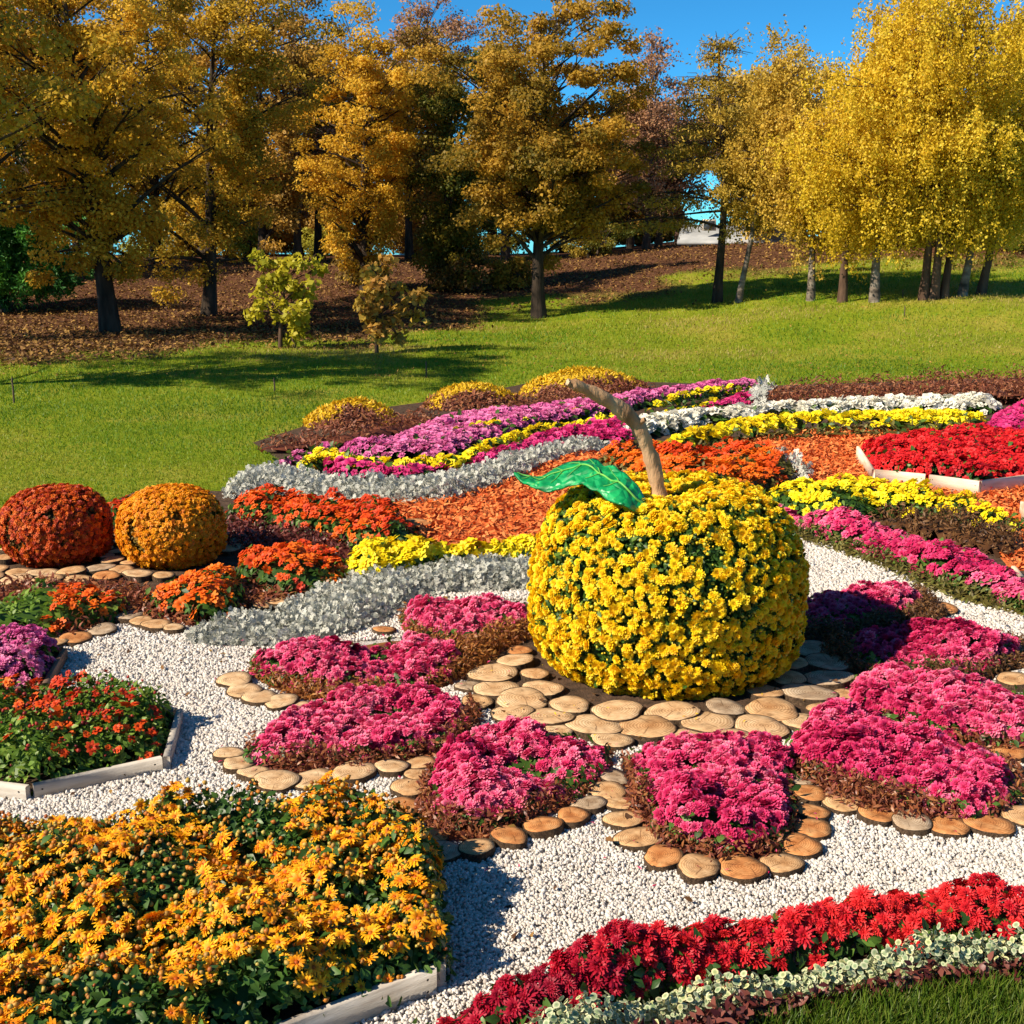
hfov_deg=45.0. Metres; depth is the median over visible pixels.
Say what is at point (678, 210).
autumn tree
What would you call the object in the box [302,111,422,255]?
autumn tree
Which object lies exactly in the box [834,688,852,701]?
log slice
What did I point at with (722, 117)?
larch tree
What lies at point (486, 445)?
flower stripe
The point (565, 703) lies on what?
log slice
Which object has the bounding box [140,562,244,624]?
flower patch
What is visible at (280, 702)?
log slice
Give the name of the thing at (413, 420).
red leaf carpet
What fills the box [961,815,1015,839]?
log slice
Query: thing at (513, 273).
bush
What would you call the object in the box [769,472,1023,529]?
flower patch
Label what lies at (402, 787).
log slice
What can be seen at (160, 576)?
log slice
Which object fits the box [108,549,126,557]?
log slice
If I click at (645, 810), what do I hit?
leafy border
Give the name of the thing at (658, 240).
autumn tree
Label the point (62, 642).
log slice
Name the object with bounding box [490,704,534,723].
log slice
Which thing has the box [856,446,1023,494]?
planter box
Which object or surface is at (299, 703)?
log slice
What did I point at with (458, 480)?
silver band
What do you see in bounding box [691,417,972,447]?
leafy strip
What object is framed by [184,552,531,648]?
silver band
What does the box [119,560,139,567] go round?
log slice
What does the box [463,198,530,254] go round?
autumn tree
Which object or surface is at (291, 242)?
autumn tree
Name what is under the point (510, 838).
log slice
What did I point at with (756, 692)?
log slice
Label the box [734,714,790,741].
log slice
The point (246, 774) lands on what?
log slice
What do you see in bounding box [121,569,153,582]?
log slice
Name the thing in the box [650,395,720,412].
flower stripe
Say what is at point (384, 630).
log slice
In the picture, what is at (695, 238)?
building
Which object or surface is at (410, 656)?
petal flower bed
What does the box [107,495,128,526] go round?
flower patch
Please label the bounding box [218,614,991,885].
fallen petals
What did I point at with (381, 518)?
flower patch
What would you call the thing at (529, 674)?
log slice
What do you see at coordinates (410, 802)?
log slice
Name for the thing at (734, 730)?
log slice
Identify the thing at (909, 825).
log slice
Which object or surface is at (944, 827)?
log slice
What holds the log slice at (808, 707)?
on the soil at (585, 691)
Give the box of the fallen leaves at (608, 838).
[70,552,1015,944]
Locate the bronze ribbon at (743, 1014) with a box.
[633,951,1023,1023]
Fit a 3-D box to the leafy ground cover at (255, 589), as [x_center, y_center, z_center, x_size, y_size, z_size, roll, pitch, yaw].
[-1.678,0.494,8.390,1.795,0.235,0.780,-10,17,-37]
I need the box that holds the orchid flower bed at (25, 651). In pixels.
[0,622,58,685]
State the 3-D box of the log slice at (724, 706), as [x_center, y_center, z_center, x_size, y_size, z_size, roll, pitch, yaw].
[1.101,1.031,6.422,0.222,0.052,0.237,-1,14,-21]
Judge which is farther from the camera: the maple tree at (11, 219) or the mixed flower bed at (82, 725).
the maple tree at (11, 219)
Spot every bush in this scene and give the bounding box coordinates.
[120,236,200,256]
[222,220,272,260]
[301,225,349,257]
[330,240,389,287]
[413,219,432,255]
[419,248,495,291]
[485,255,531,290]
[550,218,636,257]
[782,226,901,251]
[984,225,1023,252]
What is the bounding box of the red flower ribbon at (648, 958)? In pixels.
[412,872,1023,1023]
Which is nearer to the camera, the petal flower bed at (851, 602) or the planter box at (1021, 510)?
the petal flower bed at (851, 602)
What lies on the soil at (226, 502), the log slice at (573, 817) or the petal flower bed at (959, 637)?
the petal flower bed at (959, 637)
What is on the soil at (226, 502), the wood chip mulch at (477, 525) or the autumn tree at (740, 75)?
the wood chip mulch at (477, 525)
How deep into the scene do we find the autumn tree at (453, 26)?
48.48 m
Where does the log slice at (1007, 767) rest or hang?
on the gravel at (536, 948)
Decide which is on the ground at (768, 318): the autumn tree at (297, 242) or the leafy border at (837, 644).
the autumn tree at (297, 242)
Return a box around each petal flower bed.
[242,681,471,766]
[249,629,462,694]
[400,592,528,643]
[424,715,611,830]
[624,728,800,856]
[784,697,1023,819]
[805,580,922,634]
[845,616,1020,674]
[848,660,1023,749]
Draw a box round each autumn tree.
[0,59,69,209]
[1,0,139,266]
[1,96,164,251]
[80,0,228,262]
[129,121,258,256]
[180,0,345,258]
[215,144,307,254]
[253,0,386,261]
[263,8,362,260]
[273,176,329,253]
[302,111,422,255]
[368,17,465,259]
[382,187,464,254]
[386,0,494,255]
[449,6,585,261]
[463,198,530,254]
[544,117,625,252]
[593,87,659,248]
[603,26,697,249]
[609,99,718,247]
[611,194,691,245]
[619,75,727,243]
[688,66,760,194]
[736,43,849,243]
[881,77,968,247]
[960,27,1023,242]
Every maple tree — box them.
[0,0,125,149]
[0,0,132,227]
[0,0,241,333]
[78,0,335,316]
[291,0,427,290]
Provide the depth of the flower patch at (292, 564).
8.54 m
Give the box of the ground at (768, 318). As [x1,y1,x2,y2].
[0,240,1023,1022]
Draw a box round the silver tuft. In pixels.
[748,374,775,409]
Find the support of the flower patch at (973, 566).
on the soil at (226, 502)
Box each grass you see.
[0,252,1023,547]
[738,955,1023,1023]
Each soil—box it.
[8,378,1023,1023]
[463,638,857,746]
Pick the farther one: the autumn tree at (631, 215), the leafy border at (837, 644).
the autumn tree at (631, 215)
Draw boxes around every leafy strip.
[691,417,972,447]
[787,383,977,399]
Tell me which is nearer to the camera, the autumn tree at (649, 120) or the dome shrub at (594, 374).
the dome shrub at (594, 374)
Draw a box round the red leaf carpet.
[257,378,662,453]
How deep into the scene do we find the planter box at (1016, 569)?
8.70 m
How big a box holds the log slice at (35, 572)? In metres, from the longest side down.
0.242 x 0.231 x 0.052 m
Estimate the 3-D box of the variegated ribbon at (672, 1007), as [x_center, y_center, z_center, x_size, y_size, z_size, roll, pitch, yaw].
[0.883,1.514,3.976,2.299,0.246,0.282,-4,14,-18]
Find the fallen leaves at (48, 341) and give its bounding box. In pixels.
[0,235,1023,377]
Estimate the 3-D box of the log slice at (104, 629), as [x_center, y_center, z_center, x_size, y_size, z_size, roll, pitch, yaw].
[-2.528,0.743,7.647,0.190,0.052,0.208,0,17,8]
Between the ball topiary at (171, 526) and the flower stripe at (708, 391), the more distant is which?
the flower stripe at (708, 391)
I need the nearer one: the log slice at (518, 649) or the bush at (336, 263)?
the log slice at (518, 649)
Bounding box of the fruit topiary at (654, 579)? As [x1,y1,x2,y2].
[514,378,811,700]
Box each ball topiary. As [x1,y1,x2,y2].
[0,483,114,567]
[113,483,227,569]
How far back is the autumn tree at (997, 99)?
39.14 m
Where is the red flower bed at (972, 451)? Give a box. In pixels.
[861,422,1023,487]
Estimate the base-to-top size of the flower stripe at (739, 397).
0.285 m
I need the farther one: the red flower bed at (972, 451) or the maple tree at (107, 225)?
the maple tree at (107, 225)
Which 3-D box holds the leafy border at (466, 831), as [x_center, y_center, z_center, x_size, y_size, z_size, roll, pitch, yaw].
[-0.069,1.176,5.565,0.844,0.197,1.173,7,15,29]
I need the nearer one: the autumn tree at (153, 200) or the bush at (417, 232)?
the autumn tree at (153, 200)
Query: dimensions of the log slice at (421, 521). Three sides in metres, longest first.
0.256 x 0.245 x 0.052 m
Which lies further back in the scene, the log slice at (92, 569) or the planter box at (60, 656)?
the log slice at (92, 569)
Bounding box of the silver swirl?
[767,446,816,479]
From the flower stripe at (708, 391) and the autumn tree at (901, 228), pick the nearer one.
the flower stripe at (708, 391)
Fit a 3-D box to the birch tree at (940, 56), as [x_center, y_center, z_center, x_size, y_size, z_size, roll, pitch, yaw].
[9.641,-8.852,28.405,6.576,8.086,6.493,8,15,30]
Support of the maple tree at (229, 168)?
on the ground at (768, 318)
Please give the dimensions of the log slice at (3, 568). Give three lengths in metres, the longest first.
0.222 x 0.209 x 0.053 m
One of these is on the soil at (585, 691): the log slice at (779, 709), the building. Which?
the log slice at (779, 709)
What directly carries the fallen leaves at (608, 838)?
on the gravel at (536, 948)
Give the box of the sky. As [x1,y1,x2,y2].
[7,0,1023,254]
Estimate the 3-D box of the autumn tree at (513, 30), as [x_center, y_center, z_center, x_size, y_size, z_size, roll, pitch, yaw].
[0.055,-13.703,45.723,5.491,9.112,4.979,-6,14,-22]
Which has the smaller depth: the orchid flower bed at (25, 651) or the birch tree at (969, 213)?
the orchid flower bed at (25, 651)
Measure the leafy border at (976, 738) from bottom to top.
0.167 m
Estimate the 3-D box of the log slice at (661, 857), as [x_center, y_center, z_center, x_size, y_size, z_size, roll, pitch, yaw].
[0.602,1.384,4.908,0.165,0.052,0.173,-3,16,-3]
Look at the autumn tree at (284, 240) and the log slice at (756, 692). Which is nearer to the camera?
the log slice at (756, 692)
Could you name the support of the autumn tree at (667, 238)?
on the ground at (768, 318)
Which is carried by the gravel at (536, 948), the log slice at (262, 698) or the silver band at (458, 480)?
the log slice at (262, 698)
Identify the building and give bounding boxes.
[677,213,806,246]
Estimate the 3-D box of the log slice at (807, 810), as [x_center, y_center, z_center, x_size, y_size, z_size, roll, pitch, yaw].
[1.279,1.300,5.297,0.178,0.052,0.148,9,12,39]
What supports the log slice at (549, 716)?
on the soil at (585, 691)
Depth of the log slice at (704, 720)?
6.19 m
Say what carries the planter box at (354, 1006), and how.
on the gravel at (536, 948)
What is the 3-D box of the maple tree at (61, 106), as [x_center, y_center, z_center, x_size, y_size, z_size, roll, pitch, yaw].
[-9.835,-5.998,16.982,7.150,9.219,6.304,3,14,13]
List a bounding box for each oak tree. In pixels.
[401,50,502,289]
[408,0,660,318]
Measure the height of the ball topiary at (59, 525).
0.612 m
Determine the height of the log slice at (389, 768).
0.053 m
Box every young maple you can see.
[243,248,330,348]
[352,253,432,352]
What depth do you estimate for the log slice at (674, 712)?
6.35 m
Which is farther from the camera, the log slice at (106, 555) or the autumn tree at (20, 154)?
the autumn tree at (20, 154)
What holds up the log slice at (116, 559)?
on the soil at (226, 502)
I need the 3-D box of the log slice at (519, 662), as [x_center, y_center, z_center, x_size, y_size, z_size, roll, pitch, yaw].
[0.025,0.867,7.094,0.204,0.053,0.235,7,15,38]
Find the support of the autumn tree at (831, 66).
on the ground at (768, 318)
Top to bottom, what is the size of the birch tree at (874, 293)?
5.566 m
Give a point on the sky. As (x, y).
(828, 23)
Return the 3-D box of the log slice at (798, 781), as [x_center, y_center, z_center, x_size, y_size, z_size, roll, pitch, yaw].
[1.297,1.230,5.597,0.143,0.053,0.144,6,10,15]
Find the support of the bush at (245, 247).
on the ground at (768, 318)
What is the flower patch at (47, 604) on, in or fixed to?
on the soil at (226, 502)
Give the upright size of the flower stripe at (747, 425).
0.322 m
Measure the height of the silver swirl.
0.320 m
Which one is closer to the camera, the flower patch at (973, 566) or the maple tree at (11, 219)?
the flower patch at (973, 566)
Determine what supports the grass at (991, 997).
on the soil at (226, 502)
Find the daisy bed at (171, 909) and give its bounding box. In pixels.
[0,770,460,1023]
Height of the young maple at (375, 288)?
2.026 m
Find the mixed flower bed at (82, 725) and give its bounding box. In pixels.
[0,669,173,795]
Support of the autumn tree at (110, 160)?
on the ground at (768, 318)
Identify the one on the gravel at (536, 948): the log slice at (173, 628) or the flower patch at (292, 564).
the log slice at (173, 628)
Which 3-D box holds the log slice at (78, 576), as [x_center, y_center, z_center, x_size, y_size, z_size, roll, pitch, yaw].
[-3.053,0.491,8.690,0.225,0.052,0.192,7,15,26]
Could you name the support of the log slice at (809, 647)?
on the soil at (585, 691)
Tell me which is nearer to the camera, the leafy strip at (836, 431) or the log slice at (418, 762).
the log slice at (418, 762)
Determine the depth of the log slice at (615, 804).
5.34 m
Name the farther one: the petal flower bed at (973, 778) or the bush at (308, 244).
the bush at (308, 244)
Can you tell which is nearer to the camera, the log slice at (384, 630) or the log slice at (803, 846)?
the log slice at (803, 846)
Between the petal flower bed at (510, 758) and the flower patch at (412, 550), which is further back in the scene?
the flower patch at (412, 550)
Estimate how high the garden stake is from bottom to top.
0.396 m
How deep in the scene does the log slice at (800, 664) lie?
7.00 m
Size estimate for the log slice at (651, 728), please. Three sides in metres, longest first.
0.303 x 0.300 x 0.052 m
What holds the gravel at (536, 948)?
on the soil at (226, 502)
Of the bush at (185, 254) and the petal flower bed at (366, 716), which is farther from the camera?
the bush at (185, 254)
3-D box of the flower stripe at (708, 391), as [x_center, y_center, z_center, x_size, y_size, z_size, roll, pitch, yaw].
[2.520,-1.588,17.118,0.377,0.256,2.576,12,18,40]
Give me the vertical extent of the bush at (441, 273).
1.447 m
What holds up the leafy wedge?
on the soil at (226, 502)
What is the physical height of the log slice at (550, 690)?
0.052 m
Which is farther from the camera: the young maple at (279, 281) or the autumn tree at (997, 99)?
the autumn tree at (997, 99)
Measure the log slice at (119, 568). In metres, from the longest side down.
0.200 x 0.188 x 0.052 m
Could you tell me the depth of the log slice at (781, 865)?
4.84 m
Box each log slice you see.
[0,554,14,564]
[0,564,9,572]
[0,573,32,587]
[5,568,33,575]
[25,568,57,576]
[32,574,63,586]
[55,565,86,577]
[55,637,68,646]
[59,631,93,647]
[64,574,93,585]
[85,564,115,575]
[87,622,117,638]
[92,570,120,584]
[99,553,114,560]
[100,555,124,564]
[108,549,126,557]
[108,565,134,573]
[114,609,144,623]
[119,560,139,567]
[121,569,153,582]
[128,616,153,627]
[139,619,171,633]
[152,571,175,582]
[163,623,185,635]
[212,747,246,762]
[215,671,252,687]
[221,543,244,555]
[222,755,255,774]
[226,683,262,699]
[236,765,269,782]
[240,689,275,706]
[242,596,261,604]
[252,602,270,612]
[253,769,301,794]
[264,693,298,712]
[265,596,289,609]
[289,701,309,706]
[294,768,332,792]
[331,760,376,785]
[372,626,395,636]
[374,759,409,778]
[388,797,423,814]
[389,778,427,799]
[403,768,431,781]
[406,518,431,529]
[407,756,435,768]
[427,826,448,840]
[436,840,460,863]
[454,681,479,692]
[458,838,494,863]
[461,694,493,713]
[466,663,518,681]
[472,681,519,701]
[489,824,527,852]
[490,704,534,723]
[495,687,547,708]
[496,653,534,670]
[506,645,532,654]
[519,668,549,681]
[520,708,575,725]
[521,680,564,699]
[522,816,564,840]
[544,724,573,738]
[548,695,589,715]
[557,806,590,830]
[564,714,622,738]
[569,795,607,817]
[586,781,626,798]
[589,733,634,752]
[590,699,643,722]
[597,768,628,788]
[601,810,645,832]
[606,796,637,811]
[612,826,661,853]
[619,715,676,741]
[642,701,701,725]
[643,844,683,874]
[662,728,701,740]
[677,853,720,884]
[679,711,734,732]
[704,697,744,718]
[718,854,768,886]
[720,728,748,737]
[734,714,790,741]
[744,696,798,721]
[745,684,783,699]
[759,853,804,879]
[771,670,807,686]
[780,683,838,706]
[780,713,808,733]
[780,832,822,859]
[790,657,808,672]
[792,773,813,785]
[792,818,831,840]
[793,784,825,805]
[793,803,831,821]
[799,640,831,657]
[804,652,850,671]
[804,670,854,689]
[805,702,822,713]
[821,790,865,817]
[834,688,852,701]
[856,803,895,827]
[891,808,932,838]
[930,814,970,840]
[937,602,958,615]
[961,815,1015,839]
[989,744,1023,763]
[996,671,1023,691]
[999,805,1023,829]
[1003,760,1023,777]
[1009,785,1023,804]
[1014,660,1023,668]
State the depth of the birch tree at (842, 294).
28.85 m
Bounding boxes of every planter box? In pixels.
[0,705,182,801]
[14,645,67,695]
[206,952,445,1023]
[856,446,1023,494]
[1011,566,1023,577]
[1019,501,1023,522]
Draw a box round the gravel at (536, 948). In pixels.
[0,566,1023,1023]
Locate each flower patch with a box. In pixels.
[0,578,129,637]
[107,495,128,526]
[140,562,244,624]
[221,483,422,549]
[235,539,348,595]
[344,533,536,577]
[598,436,796,495]
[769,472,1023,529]
[779,503,1023,612]
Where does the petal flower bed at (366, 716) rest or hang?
on the gravel at (536, 948)
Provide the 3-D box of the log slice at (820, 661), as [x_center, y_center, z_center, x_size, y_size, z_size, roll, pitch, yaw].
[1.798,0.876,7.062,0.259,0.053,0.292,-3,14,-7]
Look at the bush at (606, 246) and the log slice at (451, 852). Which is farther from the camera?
the bush at (606, 246)
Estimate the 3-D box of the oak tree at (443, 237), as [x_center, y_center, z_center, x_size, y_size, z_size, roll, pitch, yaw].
[-1.602,-9.806,36.011,3.241,6.860,2.789,5,14,22]
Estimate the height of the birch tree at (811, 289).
5.105 m
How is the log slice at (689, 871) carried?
on the gravel at (536, 948)
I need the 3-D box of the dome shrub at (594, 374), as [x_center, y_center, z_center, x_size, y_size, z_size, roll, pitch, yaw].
[1.073,-1.896,18.113,2.050,0.504,1.252,0,13,0]
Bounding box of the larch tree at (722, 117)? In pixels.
[599,30,812,302]
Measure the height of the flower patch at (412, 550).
0.329 m
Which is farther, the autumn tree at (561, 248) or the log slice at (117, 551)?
the autumn tree at (561, 248)
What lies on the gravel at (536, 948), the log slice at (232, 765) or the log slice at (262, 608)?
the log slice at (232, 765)
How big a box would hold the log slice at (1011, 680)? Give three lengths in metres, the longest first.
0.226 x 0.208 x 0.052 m
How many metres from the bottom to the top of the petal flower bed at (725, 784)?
0.275 m
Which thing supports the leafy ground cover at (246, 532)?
on the soil at (226, 502)
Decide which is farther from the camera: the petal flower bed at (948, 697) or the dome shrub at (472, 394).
the dome shrub at (472, 394)
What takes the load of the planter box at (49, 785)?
on the gravel at (536, 948)
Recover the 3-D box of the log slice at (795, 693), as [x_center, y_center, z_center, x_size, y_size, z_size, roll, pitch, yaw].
[1.589,0.982,6.602,0.304,0.053,0.281,1,10,8]
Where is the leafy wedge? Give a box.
[867,501,1023,557]
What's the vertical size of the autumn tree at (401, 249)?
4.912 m
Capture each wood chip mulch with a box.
[398,453,620,547]
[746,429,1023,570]
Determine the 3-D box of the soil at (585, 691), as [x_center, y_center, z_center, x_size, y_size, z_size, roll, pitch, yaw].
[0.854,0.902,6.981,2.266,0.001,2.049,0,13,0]
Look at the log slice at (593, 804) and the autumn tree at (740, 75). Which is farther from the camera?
the autumn tree at (740, 75)
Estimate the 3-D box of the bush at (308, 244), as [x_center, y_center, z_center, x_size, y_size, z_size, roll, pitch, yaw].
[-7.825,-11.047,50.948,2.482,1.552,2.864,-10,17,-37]
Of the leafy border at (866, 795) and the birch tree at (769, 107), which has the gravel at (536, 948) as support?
the leafy border at (866, 795)
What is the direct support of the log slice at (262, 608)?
on the soil at (226, 502)
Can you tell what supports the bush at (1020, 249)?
on the ground at (768, 318)
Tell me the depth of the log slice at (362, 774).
5.64 m
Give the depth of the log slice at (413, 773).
5.61 m
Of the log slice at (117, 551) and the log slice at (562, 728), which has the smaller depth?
the log slice at (562, 728)
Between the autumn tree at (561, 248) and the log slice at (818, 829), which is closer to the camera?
the log slice at (818, 829)
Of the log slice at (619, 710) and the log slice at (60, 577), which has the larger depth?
the log slice at (60, 577)
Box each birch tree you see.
[693,14,832,302]
[744,87,859,300]
[758,0,1023,300]
[790,60,941,302]
[792,124,898,302]
[872,124,1021,298]
[918,126,1023,296]
[971,89,1023,294]
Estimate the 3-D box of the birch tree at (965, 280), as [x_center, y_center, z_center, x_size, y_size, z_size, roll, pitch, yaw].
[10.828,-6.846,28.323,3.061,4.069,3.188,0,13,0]
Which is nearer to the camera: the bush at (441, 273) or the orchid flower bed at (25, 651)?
the orchid flower bed at (25, 651)
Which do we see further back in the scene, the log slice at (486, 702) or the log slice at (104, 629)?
the log slice at (104, 629)
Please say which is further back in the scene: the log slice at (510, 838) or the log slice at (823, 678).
the log slice at (823, 678)
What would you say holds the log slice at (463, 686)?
on the gravel at (536, 948)
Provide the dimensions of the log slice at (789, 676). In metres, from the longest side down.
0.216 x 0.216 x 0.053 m
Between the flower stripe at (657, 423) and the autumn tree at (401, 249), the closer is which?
the flower stripe at (657, 423)
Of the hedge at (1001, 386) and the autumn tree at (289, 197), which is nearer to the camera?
the hedge at (1001, 386)
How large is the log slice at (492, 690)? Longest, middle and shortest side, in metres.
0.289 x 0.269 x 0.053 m
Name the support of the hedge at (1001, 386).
on the soil at (226, 502)
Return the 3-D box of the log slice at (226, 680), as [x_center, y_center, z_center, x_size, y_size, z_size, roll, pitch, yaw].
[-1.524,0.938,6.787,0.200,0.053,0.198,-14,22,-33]
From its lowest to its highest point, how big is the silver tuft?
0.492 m
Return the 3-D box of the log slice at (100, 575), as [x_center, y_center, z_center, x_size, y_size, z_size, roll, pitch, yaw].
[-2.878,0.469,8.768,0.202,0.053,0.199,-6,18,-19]
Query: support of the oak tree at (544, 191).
on the ground at (768, 318)
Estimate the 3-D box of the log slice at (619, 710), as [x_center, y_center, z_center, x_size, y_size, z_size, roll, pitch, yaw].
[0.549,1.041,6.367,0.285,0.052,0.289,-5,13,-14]
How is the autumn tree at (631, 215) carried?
on the ground at (768, 318)
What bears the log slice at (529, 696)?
on the soil at (585, 691)
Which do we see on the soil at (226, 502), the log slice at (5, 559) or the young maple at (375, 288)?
the log slice at (5, 559)
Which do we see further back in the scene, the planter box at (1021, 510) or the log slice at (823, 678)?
the planter box at (1021, 510)
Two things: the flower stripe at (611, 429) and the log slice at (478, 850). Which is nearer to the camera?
the log slice at (478, 850)
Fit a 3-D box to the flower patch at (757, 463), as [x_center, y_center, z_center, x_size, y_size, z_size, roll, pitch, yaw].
[1.823,-0.448,12.044,2.031,0.443,2.271,0,13,0]
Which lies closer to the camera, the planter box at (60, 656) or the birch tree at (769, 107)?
the planter box at (60, 656)
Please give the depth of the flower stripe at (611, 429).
13.23 m
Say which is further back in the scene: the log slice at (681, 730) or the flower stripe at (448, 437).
the flower stripe at (448, 437)
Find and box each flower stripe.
[272,377,757,466]
[296,411,613,476]
[313,415,635,480]
[414,404,600,439]
[622,389,754,427]
[622,391,1002,442]
[645,383,751,413]
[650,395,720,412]
[657,407,988,447]
[985,399,1023,429]
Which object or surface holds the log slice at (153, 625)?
on the soil at (226, 502)
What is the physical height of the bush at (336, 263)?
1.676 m
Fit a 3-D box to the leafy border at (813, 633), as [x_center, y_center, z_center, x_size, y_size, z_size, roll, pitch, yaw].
[2.252,0.611,7.923,1.164,0.202,1.195,0,13,0]
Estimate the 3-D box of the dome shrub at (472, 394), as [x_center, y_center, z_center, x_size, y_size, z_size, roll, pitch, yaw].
[-0.526,-1.584,16.920,1.534,0.447,0.937,0,13,0]
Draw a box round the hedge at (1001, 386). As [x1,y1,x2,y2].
[766,359,1023,407]
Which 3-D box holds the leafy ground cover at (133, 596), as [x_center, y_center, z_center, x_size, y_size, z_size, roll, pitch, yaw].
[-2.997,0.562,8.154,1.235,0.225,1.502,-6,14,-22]
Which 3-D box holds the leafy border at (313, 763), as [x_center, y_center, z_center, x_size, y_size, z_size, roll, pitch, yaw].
[-0.736,1.021,6.168,1.269,0.208,0.966,-7,15,-28]
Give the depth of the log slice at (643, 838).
5.04 m
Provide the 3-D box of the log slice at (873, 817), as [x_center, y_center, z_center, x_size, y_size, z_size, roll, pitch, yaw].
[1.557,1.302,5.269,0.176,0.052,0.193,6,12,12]
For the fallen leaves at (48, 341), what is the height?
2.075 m
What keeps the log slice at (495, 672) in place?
on the soil at (585, 691)
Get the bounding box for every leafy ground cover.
[0,569,149,635]
[138,549,351,626]
[225,509,418,558]
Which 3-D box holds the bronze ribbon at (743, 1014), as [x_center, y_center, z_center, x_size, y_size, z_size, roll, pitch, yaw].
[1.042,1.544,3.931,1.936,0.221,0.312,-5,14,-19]
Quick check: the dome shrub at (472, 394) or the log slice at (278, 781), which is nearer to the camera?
the log slice at (278, 781)
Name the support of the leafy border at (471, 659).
on the gravel at (536, 948)
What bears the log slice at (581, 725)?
on the gravel at (536, 948)
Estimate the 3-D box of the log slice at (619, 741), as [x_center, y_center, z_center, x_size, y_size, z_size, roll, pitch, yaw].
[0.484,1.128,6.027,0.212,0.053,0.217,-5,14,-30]
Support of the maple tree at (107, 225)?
on the ground at (768, 318)
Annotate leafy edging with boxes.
[793,518,1023,616]
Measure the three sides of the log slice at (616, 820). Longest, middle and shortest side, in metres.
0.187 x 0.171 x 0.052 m
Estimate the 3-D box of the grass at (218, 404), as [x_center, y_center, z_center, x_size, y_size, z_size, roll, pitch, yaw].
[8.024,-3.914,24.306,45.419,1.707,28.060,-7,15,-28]
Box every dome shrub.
[300,395,401,429]
[420,380,525,410]
[518,364,654,398]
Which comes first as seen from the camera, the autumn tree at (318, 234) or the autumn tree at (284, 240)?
the autumn tree at (318, 234)
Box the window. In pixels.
[702,219,715,230]
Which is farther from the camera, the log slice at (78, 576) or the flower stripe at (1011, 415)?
the flower stripe at (1011, 415)
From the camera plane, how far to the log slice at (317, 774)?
5.60 m
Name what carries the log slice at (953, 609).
on the gravel at (536, 948)
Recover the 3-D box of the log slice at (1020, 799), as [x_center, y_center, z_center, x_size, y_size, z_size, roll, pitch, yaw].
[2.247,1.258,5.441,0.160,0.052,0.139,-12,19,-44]
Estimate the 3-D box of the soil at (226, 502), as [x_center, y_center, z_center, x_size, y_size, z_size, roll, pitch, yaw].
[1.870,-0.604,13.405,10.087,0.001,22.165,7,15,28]
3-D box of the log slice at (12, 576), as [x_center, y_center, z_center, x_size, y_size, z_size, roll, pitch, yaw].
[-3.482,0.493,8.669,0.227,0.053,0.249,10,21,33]
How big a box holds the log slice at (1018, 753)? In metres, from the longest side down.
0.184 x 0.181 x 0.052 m
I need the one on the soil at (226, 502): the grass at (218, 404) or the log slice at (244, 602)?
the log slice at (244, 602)
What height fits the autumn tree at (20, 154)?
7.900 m
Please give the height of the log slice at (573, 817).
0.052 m
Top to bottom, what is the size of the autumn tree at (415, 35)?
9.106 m
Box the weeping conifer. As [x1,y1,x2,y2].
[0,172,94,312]
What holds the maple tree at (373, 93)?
on the ground at (768, 318)
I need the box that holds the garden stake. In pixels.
[11,376,14,402]
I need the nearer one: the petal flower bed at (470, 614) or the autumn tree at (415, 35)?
the petal flower bed at (470, 614)
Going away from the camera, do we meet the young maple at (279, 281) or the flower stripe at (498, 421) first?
the flower stripe at (498, 421)
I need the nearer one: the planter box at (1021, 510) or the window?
the planter box at (1021, 510)
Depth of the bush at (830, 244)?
41.18 m
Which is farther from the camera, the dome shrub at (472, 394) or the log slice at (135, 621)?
the dome shrub at (472, 394)
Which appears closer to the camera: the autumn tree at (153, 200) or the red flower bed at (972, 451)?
the red flower bed at (972, 451)
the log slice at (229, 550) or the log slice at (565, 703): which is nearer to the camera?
the log slice at (565, 703)
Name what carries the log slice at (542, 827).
on the gravel at (536, 948)
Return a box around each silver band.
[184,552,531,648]
[221,434,610,503]
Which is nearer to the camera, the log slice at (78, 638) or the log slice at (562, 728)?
the log slice at (562, 728)
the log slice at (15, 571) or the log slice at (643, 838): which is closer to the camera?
the log slice at (643, 838)
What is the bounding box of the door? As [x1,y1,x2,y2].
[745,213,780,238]
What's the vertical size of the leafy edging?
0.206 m
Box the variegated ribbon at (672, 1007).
[526,921,1023,1023]
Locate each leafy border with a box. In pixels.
[242,688,484,772]
[247,626,504,700]
[395,594,532,652]
[413,742,615,839]
[617,749,800,861]
[790,746,1023,821]
[804,582,949,642]
[819,618,1023,678]
[882,689,1023,750]
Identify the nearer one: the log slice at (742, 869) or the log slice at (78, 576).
the log slice at (742, 869)

